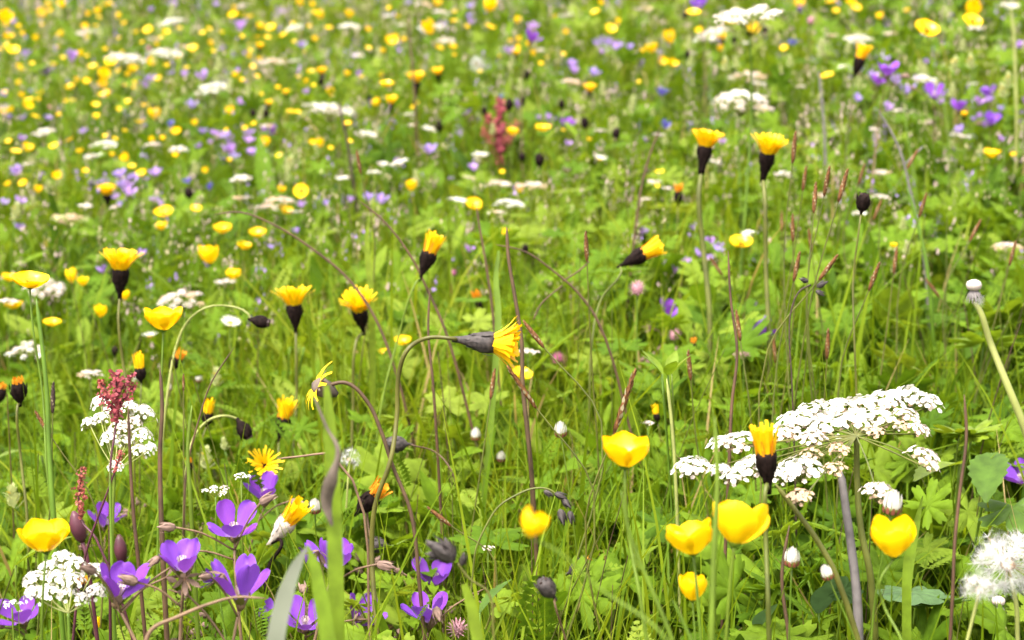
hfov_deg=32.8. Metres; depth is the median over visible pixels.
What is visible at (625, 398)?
grass panicle
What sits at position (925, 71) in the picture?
yellow rattle
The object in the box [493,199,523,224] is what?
white umbel
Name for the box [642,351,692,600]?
leaf whorl
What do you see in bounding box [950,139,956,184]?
yellow rattle
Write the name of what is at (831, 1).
buttercup
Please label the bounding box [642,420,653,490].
white umbel
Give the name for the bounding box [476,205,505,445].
dry stalk
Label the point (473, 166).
violet cranesbill
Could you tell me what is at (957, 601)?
leafy plant
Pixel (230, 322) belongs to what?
white daisy
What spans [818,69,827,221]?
dry stalk
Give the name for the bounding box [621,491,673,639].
dry stalk
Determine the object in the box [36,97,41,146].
buttercup
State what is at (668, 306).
violet cranesbill
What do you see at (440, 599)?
violet cranesbill
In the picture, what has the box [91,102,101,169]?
buttercup
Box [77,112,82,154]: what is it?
yellow rattle
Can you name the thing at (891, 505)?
daisy bud
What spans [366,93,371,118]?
hawkbit
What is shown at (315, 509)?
daisy bud
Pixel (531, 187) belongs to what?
white umbel
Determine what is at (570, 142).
violet cranesbill
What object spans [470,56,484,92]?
dandelion clock
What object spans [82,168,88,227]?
buttercup
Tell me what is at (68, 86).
buttercup
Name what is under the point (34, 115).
buttercup
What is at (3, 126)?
hawkbit
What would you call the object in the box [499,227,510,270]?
hawkbit
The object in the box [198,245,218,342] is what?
buttercup
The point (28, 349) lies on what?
white umbel
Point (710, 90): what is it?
buttercup
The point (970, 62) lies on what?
yellow rattle
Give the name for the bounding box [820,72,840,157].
buttercup
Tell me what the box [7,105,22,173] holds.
buttercup
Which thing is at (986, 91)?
violet cranesbill
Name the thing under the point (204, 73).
violet cranesbill
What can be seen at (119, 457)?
red sorrel
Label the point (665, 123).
violet cranesbill
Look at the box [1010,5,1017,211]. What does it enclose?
dry stalk
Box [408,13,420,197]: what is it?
dry stalk
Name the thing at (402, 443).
hawkbit
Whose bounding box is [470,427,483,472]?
daisy bud
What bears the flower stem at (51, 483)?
on the ground at (392, 186)
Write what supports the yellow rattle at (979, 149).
on the ground at (392, 186)
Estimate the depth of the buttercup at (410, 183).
2.21 m
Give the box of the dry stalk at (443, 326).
[360,201,498,528]
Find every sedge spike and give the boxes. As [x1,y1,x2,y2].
[35,410,103,628]
[36,381,55,639]
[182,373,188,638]
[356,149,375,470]
[427,506,497,629]
[456,368,495,637]
[506,365,595,639]
[523,320,603,635]
[584,230,600,557]
[686,350,708,516]
[709,256,743,382]
[735,310,756,490]
[749,254,838,576]
[762,165,807,416]
[767,251,800,510]
[769,213,794,512]
[772,338,779,409]
[780,211,782,286]
[781,168,848,527]
[783,131,796,451]
[806,165,830,520]
[806,182,829,548]
[808,228,832,395]
[823,328,838,484]
[826,261,880,564]
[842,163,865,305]
[854,199,882,278]
[872,247,897,431]
[878,148,918,350]
[895,192,927,383]
[925,278,962,352]
[942,219,980,373]
[970,240,1016,420]
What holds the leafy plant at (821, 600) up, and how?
on the ground at (392, 186)
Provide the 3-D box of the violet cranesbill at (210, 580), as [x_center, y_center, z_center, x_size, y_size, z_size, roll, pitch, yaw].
[-0.192,0.226,1.202,0.044,0.111,0.013,0,8,0]
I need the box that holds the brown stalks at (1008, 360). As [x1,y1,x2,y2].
[0,0,1023,639]
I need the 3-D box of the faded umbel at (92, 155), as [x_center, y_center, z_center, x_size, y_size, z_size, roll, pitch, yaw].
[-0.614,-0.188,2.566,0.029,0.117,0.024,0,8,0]
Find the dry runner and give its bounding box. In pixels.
[144,596,266,639]
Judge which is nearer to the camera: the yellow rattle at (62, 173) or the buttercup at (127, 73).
the yellow rattle at (62, 173)
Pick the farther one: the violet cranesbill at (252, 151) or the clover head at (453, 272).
the violet cranesbill at (252, 151)
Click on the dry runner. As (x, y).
(152, 629)
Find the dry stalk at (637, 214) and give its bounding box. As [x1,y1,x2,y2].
[626,127,660,319]
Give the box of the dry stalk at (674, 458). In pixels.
[666,379,682,639]
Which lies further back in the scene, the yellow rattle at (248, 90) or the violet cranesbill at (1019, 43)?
the violet cranesbill at (1019, 43)
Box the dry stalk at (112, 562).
[109,471,116,639]
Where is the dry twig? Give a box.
[495,244,646,488]
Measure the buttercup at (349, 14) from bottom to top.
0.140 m
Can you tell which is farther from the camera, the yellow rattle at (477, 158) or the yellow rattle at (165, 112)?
the yellow rattle at (165, 112)
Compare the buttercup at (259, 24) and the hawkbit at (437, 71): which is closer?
the hawkbit at (437, 71)
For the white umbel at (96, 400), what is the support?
on the ground at (392, 186)
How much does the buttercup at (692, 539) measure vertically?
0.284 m
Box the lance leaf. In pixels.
[902,496,922,639]
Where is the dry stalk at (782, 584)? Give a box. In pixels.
[780,525,790,639]
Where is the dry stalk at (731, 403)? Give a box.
[720,253,738,628]
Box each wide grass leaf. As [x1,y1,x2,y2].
[267,545,335,639]
[314,385,343,639]
[364,213,375,452]
[461,583,483,639]
[481,251,500,513]
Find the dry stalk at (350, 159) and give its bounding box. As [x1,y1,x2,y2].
[339,101,362,244]
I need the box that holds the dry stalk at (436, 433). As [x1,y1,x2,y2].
[427,289,449,635]
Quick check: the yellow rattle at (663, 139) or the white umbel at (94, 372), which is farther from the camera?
the yellow rattle at (663, 139)
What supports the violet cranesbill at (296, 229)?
on the ground at (392, 186)
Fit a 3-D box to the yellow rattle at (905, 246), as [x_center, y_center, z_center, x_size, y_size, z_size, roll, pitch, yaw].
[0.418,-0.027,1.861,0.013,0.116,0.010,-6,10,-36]
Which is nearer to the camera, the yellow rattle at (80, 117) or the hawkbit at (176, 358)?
the hawkbit at (176, 358)
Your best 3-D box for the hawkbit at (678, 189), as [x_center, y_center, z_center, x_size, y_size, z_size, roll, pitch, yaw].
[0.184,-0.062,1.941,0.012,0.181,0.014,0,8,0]
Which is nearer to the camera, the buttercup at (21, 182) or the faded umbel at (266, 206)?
the faded umbel at (266, 206)
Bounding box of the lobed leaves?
[0,0,1023,639]
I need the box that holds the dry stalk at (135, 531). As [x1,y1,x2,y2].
[127,407,146,638]
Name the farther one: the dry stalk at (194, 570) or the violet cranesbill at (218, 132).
the violet cranesbill at (218, 132)
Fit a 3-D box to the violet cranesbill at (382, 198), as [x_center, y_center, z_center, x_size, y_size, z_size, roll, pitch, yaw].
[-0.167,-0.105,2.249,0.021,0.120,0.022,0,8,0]
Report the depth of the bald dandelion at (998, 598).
1.04 m
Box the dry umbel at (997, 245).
[990,242,1023,305]
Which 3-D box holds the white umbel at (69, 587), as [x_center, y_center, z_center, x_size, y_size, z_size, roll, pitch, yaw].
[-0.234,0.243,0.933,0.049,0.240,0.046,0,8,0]
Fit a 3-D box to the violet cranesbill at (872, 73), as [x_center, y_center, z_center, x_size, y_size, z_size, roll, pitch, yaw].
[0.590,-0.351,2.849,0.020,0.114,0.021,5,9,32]
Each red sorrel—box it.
[71,466,132,639]
[72,450,124,639]
[96,369,137,639]
[480,97,520,180]
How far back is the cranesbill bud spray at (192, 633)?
1.16 m
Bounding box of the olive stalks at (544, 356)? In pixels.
[0,0,1023,639]
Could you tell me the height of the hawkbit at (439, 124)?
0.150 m
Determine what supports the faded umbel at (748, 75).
on the ground at (392, 186)
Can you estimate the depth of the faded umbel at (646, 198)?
2.07 m
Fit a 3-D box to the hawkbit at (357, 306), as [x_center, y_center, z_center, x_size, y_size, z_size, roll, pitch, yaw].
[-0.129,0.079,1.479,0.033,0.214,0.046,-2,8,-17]
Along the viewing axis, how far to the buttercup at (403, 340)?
1.57 m
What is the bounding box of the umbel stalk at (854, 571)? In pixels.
[838,472,863,639]
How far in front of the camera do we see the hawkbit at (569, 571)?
1.13 m
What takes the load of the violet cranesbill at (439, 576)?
on the ground at (392, 186)
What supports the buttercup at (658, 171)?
on the ground at (392, 186)
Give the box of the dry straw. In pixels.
[277,452,371,639]
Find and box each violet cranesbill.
[0,89,11,125]
[0,198,8,224]
[0,595,38,636]
[6,114,15,163]
[9,164,22,206]
[13,221,23,267]
[15,195,26,220]
[17,134,25,178]
[21,49,31,62]
[39,67,52,89]
[65,49,85,157]
[77,560,177,639]
[79,501,125,549]
[96,264,111,333]
[111,193,120,220]
[112,168,131,228]
[116,178,125,197]
[117,537,200,639]
[122,180,133,209]
[122,186,136,228]
[125,174,137,228]
[130,173,143,220]
[135,248,145,309]
[144,74,155,104]
[148,167,161,215]
[149,196,155,256]
[157,491,277,639]
[167,0,177,17]
[167,120,175,150]
[168,553,269,639]
[180,70,188,85]
[182,177,193,231]
[186,99,198,123]
[195,69,208,116]
[198,128,206,175]
[200,568,253,622]
[205,182,215,238]
[209,129,215,173]
[214,131,223,187]
[221,131,229,166]
[223,143,235,209]
[228,152,239,173]
[235,20,244,65]
[236,97,243,140]
[243,129,257,192]
[243,135,254,170]
[243,471,304,551]
[246,148,255,196]
[258,597,288,639]
[261,123,276,182]
[277,7,285,47]
[287,581,370,639]
[292,227,300,280]
[296,41,306,67]
[296,201,305,255]
[304,537,396,639]
[305,592,387,626]
[322,199,329,254]
[347,195,357,244]
[363,192,372,235]
[374,193,389,241]
[393,557,451,635]
[400,589,483,639]
[422,143,436,182]
[462,109,475,152]
[465,244,474,296]
[468,163,477,197]
[500,46,513,54]
[515,98,524,123]
[520,28,542,192]
[527,21,538,42]
[544,112,556,158]
[548,117,576,179]
[565,140,572,176]
[566,58,577,106]
[570,66,579,90]
[588,67,601,102]
[594,41,608,60]
[610,41,622,82]
[626,43,633,90]
[636,224,648,241]
[641,298,677,344]
[656,86,669,112]
[660,119,670,164]
[661,264,680,311]
[681,257,690,292]
[689,0,706,128]
[695,248,700,259]
[705,236,717,243]
[713,245,724,261]
[719,138,725,173]
[740,315,775,419]
[785,38,798,102]
[850,93,861,152]
[857,70,884,141]
[867,70,879,105]
[869,61,910,228]
[880,101,893,153]
[892,74,900,99]
[901,83,915,132]
[909,82,947,184]
[935,98,944,138]
[949,98,968,158]
[953,124,965,154]
[969,116,976,155]
[974,96,987,146]
[975,111,1001,145]
[977,112,981,153]
[980,85,998,109]
[982,120,989,154]
[986,96,993,147]
[996,135,1006,164]
[997,105,1003,153]
[1003,457,1023,485]
[1016,40,1023,55]
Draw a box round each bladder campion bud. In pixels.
[69,511,98,639]
[114,534,128,608]
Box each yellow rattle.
[4,482,23,578]
[10,201,21,371]
[26,155,30,193]
[30,155,37,204]
[30,195,37,251]
[45,180,53,191]
[54,4,84,155]
[59,169,64,210]
[60,153,65,197]
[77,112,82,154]
[83,67,87,104]
[95,26,111,148]
[133,83,139,144]
[152,53,159,107]
[162,105,169,139]
[168,2,175,140]
[182,86,190,139]
[191,160,199,190]
[197,445,214,518]
[210,57,222,219]
[210,95,217,118]
[210,366,222,459]
[220,436,234,505]
[223,78,233,190]
[236,176,240,244]
[245,84,250,135]
[258,106,262,128]
[283,157,288,195]
[284,169,292,228]
[286,154,295,246]
[293,146,297,196]
[314,26,318,62]
[323,49,327,72]
[375,47,386,121]
[412,169,421,208]
[467,28,473,77]
[474,150,482,168]
[488,122,496,189]
[507,56,514,118]
[510,78,523,163]
[541,87,547,102]
[576,114,580,146]
[599,81,606,141]
[603,187,609,239]
[607,122,612,153]
[610,7,618,94]
[613,119,620,142]
[628,97,636,162]
[662,133,669,144]
[681,37,692,114]
[685,55,693,125]
[693,145,697,193]
[706,55,729,205]
[710,173,716,219]
[732,56,741,168]
[786,54,798,141]
[807,37,824,216]
[817,48,824,123]
[827,163,831,211]
[844,41,851,111]
[855,77,862,118]
[856,30,863,109]
[893,12,901,106]
[898,216,906,276]
[901,241,911,293]
[916,59,924,137]
[920,63,928,118]
[934,80,938,139]
[942,55,959,190]
[944,9,950,57]
[947,38,967,142]
[948,82,956,134]
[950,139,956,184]
[958,52,975,183]
[976,144,982,173]
[995,82,1008,202]
[1000,70,1013,236]
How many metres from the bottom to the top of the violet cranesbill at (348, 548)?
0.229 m
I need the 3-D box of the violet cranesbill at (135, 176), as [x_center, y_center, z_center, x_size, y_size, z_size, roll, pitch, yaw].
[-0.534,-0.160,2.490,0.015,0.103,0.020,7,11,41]
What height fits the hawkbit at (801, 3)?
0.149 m
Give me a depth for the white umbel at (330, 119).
2.59 m
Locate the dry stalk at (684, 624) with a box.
[673,600,692,639]
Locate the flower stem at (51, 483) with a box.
[36,299,65,639]
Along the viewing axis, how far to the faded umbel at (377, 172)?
2.32 m
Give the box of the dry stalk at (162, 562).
[158,369,169,639]
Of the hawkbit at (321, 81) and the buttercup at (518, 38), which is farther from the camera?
the buttercup at (518, 38)
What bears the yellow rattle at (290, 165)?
on the ground at (392, 186)
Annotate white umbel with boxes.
[0,298,17,371]
[4,599,23,639]
[5,340,41,439]
[22,278,65,367]
[22,550,107,639]
[31,128,56,211]
[51,214,87,289]
[77,369,103,471]
[81,395,157,636]
[91,140,117,224]
[104,52,145,137]
[146,48,183,103]
[156,289,204,398]
[159,18,183,91]
[168,145,188,219]
[194,82,229,178]
[201,485,228,639]
[216,278,235,365]
[230,174,252,252]
[234,472,250,639]
[264,196,295,259]
[285,25,303,75]
[310,102,354,197]
[339,23,361,92]
[354,130,376,251]
[390,158,412,256]
[418,24,447,81]
[422,125,435,204]
[448,197,466,309]
[471,152,488,251]
[482,545,494,631]
[485,180,511,226]
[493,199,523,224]
[512,181,547,240]
[519,348,540,433]
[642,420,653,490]
[670,384,944,639]
[693,26,727,112]
[713,3,785,275]
[713,89,768,234]
[741,230,758,266]
[774,170,790,265]
[844,34,873,98]
[913,74,937,155]
[1001,2,1019,48]
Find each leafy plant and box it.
[0,433,60,489]
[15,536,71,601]
[237,317,339,395]
[346,353,366,450]
[392,499,442,596]
[418,424,485,466]
[420,354,461,444]
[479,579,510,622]
[493,532,524,564]
[502,392,561,426]
[543,368,598,414]
[569,519,629,545]
[729,270,763,314]
[736,503,760,580]
[752,604,776,624]
[773,449,792,525]
[801,361,862,405]
[810,581,836,635]
[824,576,862,639]
[850,286,922,342]
[869,341,927,377]
[877,585,950,630]
[913,460,962,593]
[913,598,971,624]
[930,419,1001,587]
[946,330,1023,414]
[967,452,1009,562]
[970,297,1023,392]
[977,498,1023,593]
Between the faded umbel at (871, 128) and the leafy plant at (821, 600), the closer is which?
the leafy plant at (821, 600)
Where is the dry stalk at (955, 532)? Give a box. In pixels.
[948,395,967,639]
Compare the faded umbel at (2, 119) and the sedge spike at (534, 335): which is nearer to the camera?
the sedge spike at (534, 335)
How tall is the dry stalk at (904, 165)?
0.274 m
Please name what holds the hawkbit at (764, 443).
on the ground at (392, 186)
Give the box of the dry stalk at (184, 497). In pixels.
[182,348,233,639]
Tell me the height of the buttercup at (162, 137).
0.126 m
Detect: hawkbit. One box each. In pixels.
[0,109,9,180]
[0,382,6,486]
[9,375,30,590]
[73,576,88,638]
[92,616,99,635]
[96,183,115,225]
[100,247,144,553]
[112,346,117,452]
[132,351,145,550]
[159,304,270,562]
[167,347,186,404]
[181,415,254,589]
[184,187,193,251]
[185,457,194,534]
[197,397,215,520]
[246,445,284,587]
[250,109,255,187]
[255,42,264,71]
[261,495,314,633]
[263,109,275,179]
[265,99,271,138]
[271,285,313,494]
[276,395,298,480]
[282,89,289,168]
[306,361,425,639]
[317,67,326,112]
[318,77,323,97]
[339,285,376,475]
[354,476,391,562]
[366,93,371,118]
[368,536,430,639]
[369,316,521,634]
[375,229,446,446]
[384,94,396,129]
[386,436,469,587]
[406,71,425,153]
[431,67,442,120]
[433,121,442,198]
[471,289,483,308]
[481,106,492,175]
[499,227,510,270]
[505,98,513,193]
[512,49,519,111]
[519,96,525,169]
[519,152,524,223]
[522,244,528,299]
[523,70,529,108]
[524,556,591,639]
[533,575,566,639]
[535,153,550,223]
[558,99,568,171]
[580,117,589,195]
[582,83,595,126]
[586,235,667,480]
[612,127,619,217]
[651,403,661,441]
[674,183,683,240]
[682,10,687,42]
[684,50,689,116]
[690,337,696,389]
[692,128,723,401]
[717,33,725,90]
[731,36,736,88]
[749,420,778,639]
[750,132,787,420]
[762,26,767,80]
[795,0,804,48]
[835,42,872,276]
[852,191,872,551]
[956,111,967,167]
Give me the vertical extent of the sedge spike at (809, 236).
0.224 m
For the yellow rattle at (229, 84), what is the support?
on the ground at (392, 186)
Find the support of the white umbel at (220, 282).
on the ground at (392, 186)
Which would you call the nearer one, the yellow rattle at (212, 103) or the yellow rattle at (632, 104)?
the yellow rattle at (632, 104)
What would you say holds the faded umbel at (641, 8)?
on the ground at (392, 186)
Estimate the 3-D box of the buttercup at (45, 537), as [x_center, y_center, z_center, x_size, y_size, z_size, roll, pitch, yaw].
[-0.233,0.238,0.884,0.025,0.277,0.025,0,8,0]
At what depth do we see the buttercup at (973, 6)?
2.46 m
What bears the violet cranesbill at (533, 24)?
on the ground at (392, 186)
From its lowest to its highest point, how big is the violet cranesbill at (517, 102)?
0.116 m
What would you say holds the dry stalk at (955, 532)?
on the ground at (392, 186)
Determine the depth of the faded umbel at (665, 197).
2.11 m
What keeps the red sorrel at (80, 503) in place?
on the ground at (392, 186)
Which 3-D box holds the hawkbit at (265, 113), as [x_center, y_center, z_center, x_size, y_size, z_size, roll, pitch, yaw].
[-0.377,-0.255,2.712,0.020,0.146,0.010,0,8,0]
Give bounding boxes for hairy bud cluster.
[423,534,494,639]
[467,487,574,639]
[788,276,827,610]
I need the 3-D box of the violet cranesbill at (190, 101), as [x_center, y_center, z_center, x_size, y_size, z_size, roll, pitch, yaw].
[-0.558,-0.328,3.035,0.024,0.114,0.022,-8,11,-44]
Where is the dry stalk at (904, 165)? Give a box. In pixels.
[877,109,931,352]
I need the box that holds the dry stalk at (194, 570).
[186,406,200,639]
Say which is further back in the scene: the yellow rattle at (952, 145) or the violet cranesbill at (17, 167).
the violet cranesbill at (17, 167)
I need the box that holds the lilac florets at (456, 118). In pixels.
[0,0,1023,353]
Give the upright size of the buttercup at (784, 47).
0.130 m
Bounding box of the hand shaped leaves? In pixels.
[0,0,1023,639]
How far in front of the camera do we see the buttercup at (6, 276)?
1.88 m
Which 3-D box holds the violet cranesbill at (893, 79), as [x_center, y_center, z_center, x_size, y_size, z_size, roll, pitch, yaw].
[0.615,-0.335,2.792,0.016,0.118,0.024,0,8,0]
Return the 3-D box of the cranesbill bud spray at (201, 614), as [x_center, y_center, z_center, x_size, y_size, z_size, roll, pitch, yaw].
[-0.197,0.241,1.173,0.033,0.100,0.029,0,8,0]
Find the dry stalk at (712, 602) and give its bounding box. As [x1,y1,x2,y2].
[708,416,719,639]
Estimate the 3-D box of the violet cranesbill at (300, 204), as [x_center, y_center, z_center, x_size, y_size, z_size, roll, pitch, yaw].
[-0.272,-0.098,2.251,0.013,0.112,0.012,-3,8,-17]
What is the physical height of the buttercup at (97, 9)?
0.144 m
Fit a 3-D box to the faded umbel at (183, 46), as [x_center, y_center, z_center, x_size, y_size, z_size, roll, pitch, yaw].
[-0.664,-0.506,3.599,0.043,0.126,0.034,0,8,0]
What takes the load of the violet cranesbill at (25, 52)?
on the ground at (392, 186)
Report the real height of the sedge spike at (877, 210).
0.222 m
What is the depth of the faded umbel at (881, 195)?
2.00 m
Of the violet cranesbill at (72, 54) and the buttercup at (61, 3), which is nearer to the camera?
the violet cranesbill at (72, 54)
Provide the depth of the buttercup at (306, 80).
3.06 m
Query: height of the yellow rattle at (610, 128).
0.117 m
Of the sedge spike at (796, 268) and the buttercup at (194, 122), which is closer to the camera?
the sedge spike at (796, 268)
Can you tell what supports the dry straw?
on the ground at (392, 186)
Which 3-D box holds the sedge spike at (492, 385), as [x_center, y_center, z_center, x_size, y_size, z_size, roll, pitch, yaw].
[-0.026,0.147,1.206,0.034,0.229,0.006,-3,8,-19]
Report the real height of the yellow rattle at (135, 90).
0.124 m
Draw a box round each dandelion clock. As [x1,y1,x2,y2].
[340,448,360,581]
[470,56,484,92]
[958,570,999,639]
[967,526,1023,639]
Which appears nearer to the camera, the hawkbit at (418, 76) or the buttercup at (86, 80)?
the hawkbit at (418, 76)
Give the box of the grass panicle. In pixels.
[585,368,637,639]
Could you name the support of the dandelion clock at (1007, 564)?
on the ground at (392, 186)
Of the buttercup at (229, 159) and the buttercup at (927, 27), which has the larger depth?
the buttercup at (229, 159)
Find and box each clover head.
[446,617,466,639]
[450,269,455,282]
[552,351,563,362]
[628,279,645,434]
[670,328,680,345]
[807,15,820,133]
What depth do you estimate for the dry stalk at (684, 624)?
0.72 m
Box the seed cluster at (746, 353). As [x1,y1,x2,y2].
[733,351,751,391]
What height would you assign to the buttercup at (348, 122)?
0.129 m
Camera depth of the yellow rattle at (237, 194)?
2.41 m
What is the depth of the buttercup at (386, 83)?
2.46 m
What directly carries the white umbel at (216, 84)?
on the ground at (392, 186)
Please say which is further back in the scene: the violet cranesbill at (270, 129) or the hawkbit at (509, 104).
the violet cranesbill at (270, 129)
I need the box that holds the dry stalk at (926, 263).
[906,187,938,389]
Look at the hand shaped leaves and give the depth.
1.85 m
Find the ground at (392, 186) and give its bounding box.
[0,0,1023,639]
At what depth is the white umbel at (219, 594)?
1.02 m
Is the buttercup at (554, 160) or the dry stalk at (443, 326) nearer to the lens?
the dry stalk at (443, 326)
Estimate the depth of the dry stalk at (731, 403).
1.08 m
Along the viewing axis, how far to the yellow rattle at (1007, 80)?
2.05 m
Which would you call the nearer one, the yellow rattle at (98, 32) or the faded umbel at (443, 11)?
the yellow rattle at (98, 32)
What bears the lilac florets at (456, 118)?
on the ground at (392, 186)
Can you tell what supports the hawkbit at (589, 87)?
on the ground at (392, 186)
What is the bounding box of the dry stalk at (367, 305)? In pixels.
[213,211,418,457]
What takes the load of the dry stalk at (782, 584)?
on the ground at (392, 186)
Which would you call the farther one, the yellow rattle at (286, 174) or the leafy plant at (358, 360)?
the yellow rattle at (286, 174)
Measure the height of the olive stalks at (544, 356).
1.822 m
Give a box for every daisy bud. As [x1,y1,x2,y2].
[189,376,202,413]
[308,498,320,545]
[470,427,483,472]
[497,451,505,475]
[554,421,584,633]
[784,547,799,639]
[820,564,855,639]
[870,489,902,639]
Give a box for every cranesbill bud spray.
[119,497,148,537]
[170,618,202,639]
[186,517,213,535]
[199,612,226,636]
[354,553,383,573]
[388,623,420,639]
[441,606,454,632]
[640,344,660,370]
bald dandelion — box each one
[964,279,1023,437]
[992,596,1007,630]
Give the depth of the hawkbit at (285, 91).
2.85 m
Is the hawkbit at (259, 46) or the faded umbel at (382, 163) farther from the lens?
the hawkbit at (259, 46)
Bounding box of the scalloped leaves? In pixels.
[0,0,1023,639]
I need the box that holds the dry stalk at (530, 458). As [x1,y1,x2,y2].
[505,227,540,631]
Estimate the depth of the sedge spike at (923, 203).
1.45 m
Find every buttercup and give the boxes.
[0,8,13,68]
[1,273,23,374]
[3,31,15,56]
[4,181,15,195]
[4,301,22,374]
[5,139,14,186]
[6,45,19,131]
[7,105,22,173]
[11,148,20,207]
[11,271,67,639]
[16,518,69,639]
[18,179,29,230]
[21,142,33,195]
[23,101,32,124]
[24,97,33,119]
[27,114,38,166]
[32,34,41,60]
[34,185,41,260]
[36,7,46,41]
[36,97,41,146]
[43,318,61,425]
[49,142,58,198]
[51,170,61,211]
[56,29,69,96]
[57,0,66,19]
[64,99,73,155]
[64,267,76,357]
[65,83,80,147]
[65,137,77,189]
[76,148,85,222]
[77,276,95,369]
[81,22,87,48]
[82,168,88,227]
[83,78,89,120]
[87,63,96,107]
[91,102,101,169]
[92,113,104,170]
[93,6,105,42]
[94,304,106,378]
[97,79,106,115]
[98,67,110,133]
[98,89,111,134]
[105,57,117,127]
[109,152,114,211]
[116,12,120,49]
[119,152,135,202]
[122,290,129,375]
[124,71,136,102]
[128,64,137,93]
[128,164,135,215]
[135,169,146,223]
[143,25,159,90]
[144,306,182,639]
[147,56,156,106]
[148,107,159,161]
[149,136,154,153]
[153,205,172,265]
[155,221,169,271]
[159,29,169,79]
[160,135,165,203]
[170,127,180,152]
[172,152,186,187]
[187,44,196,69]
[190,204,201,216]
[191,119,198,175]
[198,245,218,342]
[199,31,209,71]
[202,166,214,226]
[213,222,231,309]
[225,105,235,143]
[226,268,245,360]
[227,157,231,209]
[228,10,239,53]
[232,71,242,109]
[237,241,251,292]
[249,227,265,279]
[256,22,263,42]
[261,136,269,145]
[266,23,275,54]
[273,184,285,257]
[276,153,286,236]
[276,204,292,260]
[280,32,290,81]
[286,110,295,124]
[293,183,307,277]
[295,0,306,31]
[304,78,310,125]
[308,139,314,176]
[312,35,316,70]
[315,11,325,63]
[315,138,326,189]
[326,86,333,96]
[337,70,349,122]
[339,139,352,222]
[345,9,352,38]
[345,121,351,152]
[371,97,385,130]
[375,80,393,211]
[378,348,386,404]
[382,34,397,125]
[384,335,410,403]
[391,33,397,92]
[405,179,416,255]
[421,18,439,84]
[433,44,443,75]
[434,0,441,14]
[446,43,456,72]
[462,197,481,290]
[473,205,481,286]
[478,0,496,90]
[481,23,494,81]
[500,169,506,208]
[501,366,532,490]
[506,127,518,191]
[514,15,521,48]
[515,183,523,223]
[516,36,521,63]
[521,505,667,639]
[535,124,550,144]
[553,129,564,195]
[591,9,599,54]
[602,431,648,639]
[604,23,616,105]
[638,48,644,93]
[645,43,658,113]
[651,183,659,235]
[655,56,667,98]
[655,170,663,200]
[663,29,675,67]
[663,58,678,115]
[665,517,712,639]
[679,572,706,639]
[686,8,700,136]
[695,26,703,56]
[707,15,735,229]
[712,500,769,639]
[717,43,722,97]
[729,235,752,303]
[747,22,759,127]
[780,44,787,115]
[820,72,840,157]
[825,0,840,93]
[846,0,856,25]
[851,3,860,49]
[870,514,915,639]
[876,11,883,25]
[890,243,896,284]
[903,19,939,237]
[945,13,982,195]
[965,0,981,154]
[983,148,1000,207]
[1010,152,1020,211]
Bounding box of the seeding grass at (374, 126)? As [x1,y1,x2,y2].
[0,0,1023,348]
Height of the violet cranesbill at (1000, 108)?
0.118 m
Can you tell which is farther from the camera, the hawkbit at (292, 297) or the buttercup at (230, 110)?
the buttercup at (230, 110)
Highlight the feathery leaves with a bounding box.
[0,0,1023,639]
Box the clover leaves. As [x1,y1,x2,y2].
[0,0,1023,639]
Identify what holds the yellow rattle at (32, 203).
on the ground at (392, 186)
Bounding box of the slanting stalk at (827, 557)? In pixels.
[774,482,860,639]
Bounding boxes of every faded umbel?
[0,105,9,152]
[76,31,91,66]
[78,204,91,274]
[83,29,102,56]
[84,153,102,214]
[110,205,121,248]
[143,142,162,206]
[148,37,163,74]
[154,223,167,278]
[180,45,198,80]
[233,196,250,234]
[237,3,250,50]
[256,204,277,264]
[258,57,285,104]
[259,124,273,149]
[288,59,301,87]
[288,210,299,281]
[334,176,348,242]
[353,54,364,96]
[366,170,381,209]
[377,161,389,209]
[405,113,415,168]
[415,1,433,35]
[431,37,455,75]
[433,10,450,51]
[463,175,474,227]
[487,210,503,271]
[535,48,545,105]
[562,78,579,135]
[594,129,605,179]
[633,6,652,43]
[641,197,650,241]
[648,180,662,233]
[661,186,671,233]
[727,70,766,122]
[743,41,748,88]
[752,81,764,130]
[753,104,773,135]
[796,85,805,131]
[812,193,825,243]
[825,34,836,58]
[838,65,848,127]
[852,211,865,226]
[867,127,880,192]
[870,170,889,246]
[871,194,889,235]
[883,31,896,72]
[893,109,907,170]
[935,158,951,212]
[949,132,970,177]
[968,26,985,76]
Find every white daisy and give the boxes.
[143,332,155,383]
[221,315,253,454]
[594,154,605,229]
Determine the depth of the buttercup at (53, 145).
2.64 m
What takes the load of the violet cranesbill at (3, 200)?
on the ground at (392, 186)
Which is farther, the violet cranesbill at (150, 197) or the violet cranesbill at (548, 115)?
the violet cranesbill at (548, 115)
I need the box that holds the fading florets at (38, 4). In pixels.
[0,0,1023,367]
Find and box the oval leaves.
[0,0,1023,639]
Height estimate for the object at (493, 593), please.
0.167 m
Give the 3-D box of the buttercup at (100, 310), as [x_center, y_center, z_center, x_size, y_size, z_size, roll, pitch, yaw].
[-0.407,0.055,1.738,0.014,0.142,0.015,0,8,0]
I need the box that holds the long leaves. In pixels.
[0,0,1023,639]
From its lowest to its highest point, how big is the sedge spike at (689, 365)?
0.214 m
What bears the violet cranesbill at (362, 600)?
on the ground at (392, 186)
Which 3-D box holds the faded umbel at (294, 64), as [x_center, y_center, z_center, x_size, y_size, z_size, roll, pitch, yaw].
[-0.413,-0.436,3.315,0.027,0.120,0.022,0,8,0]
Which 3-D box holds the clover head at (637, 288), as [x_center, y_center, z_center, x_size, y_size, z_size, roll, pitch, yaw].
[0.108,0.063,1.465,0.023,0.197,0.017,0,8,0]
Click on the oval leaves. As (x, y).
(692, 314)
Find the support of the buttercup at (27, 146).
on the ground at (392, 186)

